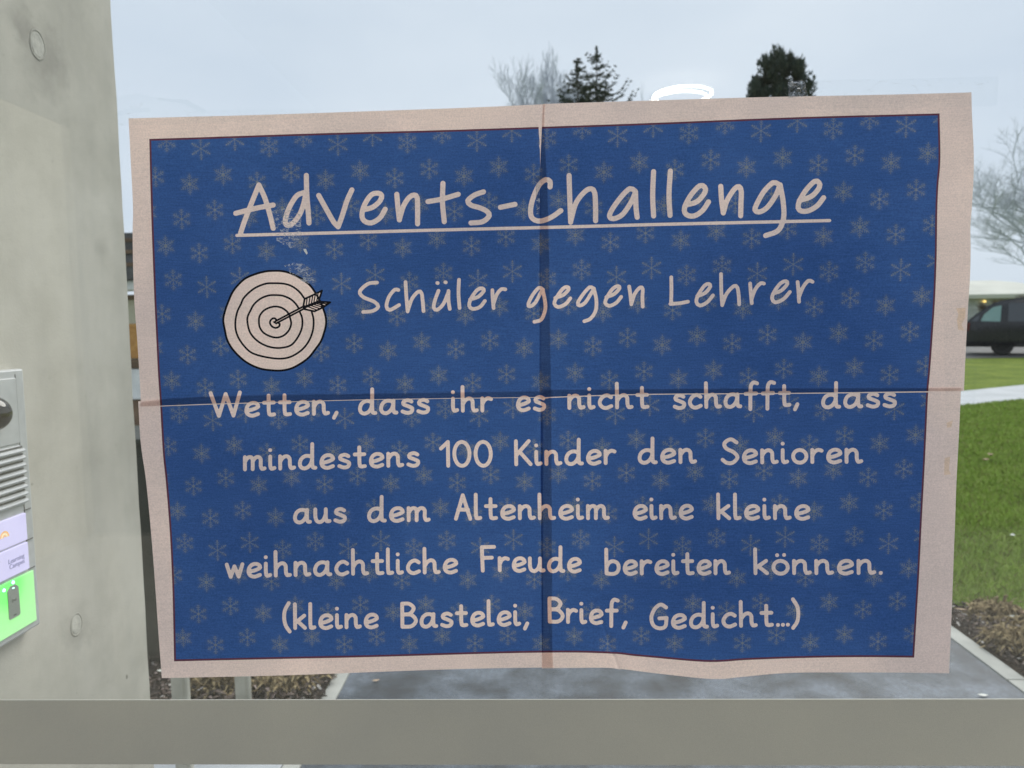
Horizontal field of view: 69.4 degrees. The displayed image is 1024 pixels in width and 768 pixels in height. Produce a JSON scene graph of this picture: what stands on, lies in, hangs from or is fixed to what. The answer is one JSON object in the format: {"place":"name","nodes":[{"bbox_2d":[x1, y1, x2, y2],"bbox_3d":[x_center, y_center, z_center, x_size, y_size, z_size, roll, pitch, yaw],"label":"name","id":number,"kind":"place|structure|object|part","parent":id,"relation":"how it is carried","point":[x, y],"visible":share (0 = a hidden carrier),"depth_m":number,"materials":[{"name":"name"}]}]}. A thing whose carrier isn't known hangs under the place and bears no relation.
{"place":"outdoors","nodes":[
{"label":"outdoors","id":0,"kind":"place"},
{"bbox_2d":[154,764,282,767],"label":"paving","id":1,"kind":"structure","parent":0,"point":[215,766],"depth_m":2.61,"materials":[{"name":"concrete"}]},
{"bbox_2d":[0,0,153,767],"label":"concrete wall","id":2,"kind":"structure","parent":1,"relation":"on","point":[64,334],"depth_m":1.34,"materials":[{"name":"grey concrete"}]},
{"bbox_2d":[0,369,39,646],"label":"intercom","id":3,"kind":"object","parent":2,"relation":"attached to","point":[19,610],"visible":1,"depth_m":1.16,"materials":[{"name":"metal"}]},
{"bbox_2d":[171,678,193,767],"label":"steel post","id":4,"kind":"object","parent":1,"relation":"on","point":[180,688],"depth_m":2.46,"materials":[{"name":"grey metal"}]},
{"bbox_2d":[129,92,973,678],"bbox_3d":[0.042,0.007,0.768,0.887,0.620,0.009,-1,5,2],"label":"poster","id":5,"kind":"object","parent":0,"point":[667,386],"visible":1,"depth_m":0.77,"materials":[{"name":"paper"}]},
{"bbox_2d":[110,0,1023,294],"label":"sky","id":6,"kind":"structure","parent":0,"point":[173,58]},
{"bbox_2d":[301,639,1023,767],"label":"entrance path","id":7,"kind":"structure","parent":0,"point":[969,676],"depth_m":3.15,"materials":[{"name":"concrete"}]},
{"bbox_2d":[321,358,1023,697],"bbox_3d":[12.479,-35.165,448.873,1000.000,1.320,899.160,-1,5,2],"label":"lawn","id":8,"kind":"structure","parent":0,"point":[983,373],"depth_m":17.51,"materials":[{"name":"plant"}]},
{"bbox_2d":[124,233,140,425],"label":"timber house","id":9,"kind":"structure","parent":8,"relation":"on","point":[136,394],"depth_m":10.63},
{"bbox_2d":[147,655,336,698],"bbox_3d":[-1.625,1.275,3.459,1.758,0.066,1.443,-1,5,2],"label":"bark mulch","id":10,"kind":"object","parent":8,"relation":"on","point":[231,696],"visible":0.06,"depth_m":3.11,"materials":[{"name":"brown wood"}]},
{"bbox_2d":[135,426,159,660],"bbox_3d":[-1.861,0.762,3.620,0.810,1.062,0.470,-1,5,2],"label":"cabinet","id":11,"kind":"object","parent":10,"relation":"on","point":[153,648],"visible":0.02,"depth_m":3.41,"materials":[{"name":"grey metal"}]},
{"bbox_3d":[-1.697,0.788,3.406,0.330,0.920,0.008,-1,5,2],"label":"door","id":12,"kind":"part","parent":11,"relation":"part of","materials":[{"name":"grey metal"}]},
{"bbox_2d":[190,677,252,698],"bbox_3d":[-1.280,1.250,3.232,0.351,0.110,0.362,-1,5,2],"label":"withered plant","id":13,"kind":"object","parent":10,"relation":"on","point":[205,682],"visible":0.28,"depth_m":3.14,"materials":[{"name":"beige plant"}]},
{"bbox_2d":[234,676,251,698],"bbox_3d":[-1.037,0.888,2.830,0.064,1.112,0.056,-1,5,2],"label":"steel post","id":14,"kind":"object","parent":10,"relation":"on","point":[243,687],"depth_m":2.83,"materials":[{"name":"grey metal"}]},
{"bbox_2d":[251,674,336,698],"bbox_3d":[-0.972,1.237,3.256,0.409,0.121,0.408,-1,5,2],"label":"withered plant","id":15,"kind":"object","parent":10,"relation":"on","point":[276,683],"visible":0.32,"depth_m":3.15,"materials":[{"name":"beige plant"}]},
{"bbox_2d":[282,673,349,767],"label":"kerb","id":16,"kind":"structure","parent":8,"relation":"on","point":[337,684],"depth_m":3.17,"materials":[{"name":"concrete"}]},
{"bbox_2d":[488,55,555,105],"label":"bare tree","id":17,"kind":"object","parent":8,"relation":"on","point":[539,90],"visible":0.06,"depth_m":62.60,"materials":[{"name":"grey plant"}]},
{"bbox_2d":[538,48,588,103],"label":"bare tree","id":18,"kind":"object","parent":8,"relation":"on","point":[552,91],"visible":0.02,"depth_m":64.32,"materials":[{"name":"grey plant"}]},
{"bbox_2d":[556,58,597,102],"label":"spruce tree","id":19,"kind":"object","parent":8,"relation":"on","point":[577,69],"visible":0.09,"depth_m":41.96,"materials":[{"name":"green plant"}]},
{"bbox_2d":[547,46,638,102],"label":"spruce tree","id":20,"kind":"object","parent":8,"relation":"on","point":[601,95],"visible":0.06,"depth_m":43.24,"materials":[{"name":"green plant"}]},
{"bbox_2d":[641,81,653,99],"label":"bare tree","id":21,"kind":"object","parent":8,"relation":"on","point":[642,91],"depth_m":76.51,"materials":[{"name":"grey plant"}]},
{"bbox_2d":[746,44,817,97],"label":"yew tree","id":22,"kind":"object","parent":8,"relation":"on","point":[779,68],"visible":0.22,"depth_m":42.23,"materials":[{"name":"green plant"}]},
{"bbox_2d":[951,626,1023,692],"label":"kerb","id":23,"kind":"structure","parent":8,"relation":"on","point":[1002,669],"depth_m":3.34,"materials":[{"name":"concrete"}]},
{"bbox_2d":[951,600,1023,676],"bbox_3d":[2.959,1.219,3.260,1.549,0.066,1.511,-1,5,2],"label":"bark mulch","id":24,"kind":"object","parent":8,"relation":"on","point":[958,621],"visible":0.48,"depth_m":3.66,"materials":[{"name":"brown wood"}]},
{"bbox_2d":[953,595,1023,626],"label":"withered plant","id":25,"kind":"object","parent":24,"relation":"on","point":[1006,608],"visible":0.97,"depth_m":3.77,"materials":[{"name":"beige plant"}]},
{"bbox_2d":[972,621,1023,658],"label":"withered plant","id":26,"kind":"object","parent":24,"relation":"on","point":[1009,633],"visible":0.98,"depth_m":3.43,"materials":[{"name":"beige plant"}]},
{"bbox_2d":[960,385,1023,404],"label":"footpath","id":27,"kind":"structure","parent":8,"relation":"on","point":[977,396],"depth_m":14.61,"materials":[{"name":"concrete"}]},
{"bbox_2d":[967,280,1023,320],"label":"school building","id":28,"kind":"structure","parent":8,"relation":"on","point":[985,291],"depth_m":53.94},
{"bbox_2d":[967,301,971,320],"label":"window","id":29,"kind":"structure","parent":28,"relation":"in","point":[969,302],"depth_m":53.80,"materials":[{"name":"grey glass"}]},
{"bbox_2d":[972,301,977,316],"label":"window","id":30,"kind":"structure","parent":28,"relation":"in","point":[975,303],"depth_m":53.78,"materials":[{"name":"grey glass"}]},
{"bbox_2d":[970,116,1023,265],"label":"bare tree","id":31,"kind":"object","parent":8,"relation":"on","point":[1009,211],"visible":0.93,"depth_m":44.05,"materials":[{"name":"grey plant"}]},
{"bbox_2d":[977,295,1023,310],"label":"bush","id":32,"kind":"object","parent":8,"relation":"on","point":[983,306],"visible":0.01,"depth_m":39.56,"materials":[{"name":"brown plant"}]},
{"bbox_2d":[952,398,1023,609],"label":"grass","id":33,"kind":"structure","parent":0,"point":[1004,427],"depth_m":6.13,"materials":[{"name":"plant"}]},
{"bbox_2d":[965,347,1023,357],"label":"road","id":34,"kind":"structure","parent":0,"point":[986,352],"depth_m":26.07,"materials":[{"name":"grey asphalt"}]},
{"bbox_2d":[966,297,1023,354],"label":"parked van","id":35,"kind":"object","parent":34,"relation":"on","point":[997,327],"visible":0.91,"depth_m":25.00,"materials":[{"name":"paint"}]},
{"bbox_3d":[16.280,-2.393,25.133,0.579,0.550,0.156,2,5,33],"label":"rear side window","id":36,"kind":"part","parent":35,"relation":"part of","materials":[{"name":"glass"}]},
{"bbox_3d":[17.083,-2.404,24.623,0.920,0.630,0.174,2,5,33],"label":"rear side window","id":37,"kind":"part","parent":35,"relation":"part of","materials":[{"name":"grey glass"}]},
{"label":"ground","id":38,"kind":"structure","parent":0,"visible":0},
{"bbox_2d":[0,699,1023,765],"bbox_3d":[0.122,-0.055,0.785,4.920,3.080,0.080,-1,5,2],"label":"rail","id":39,"kind":"object","parent":38,"relation":"on","point":[923,732],"visible":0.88,"depth_m":0.80,"materials":[{"name":"grey metal"}]}
]}

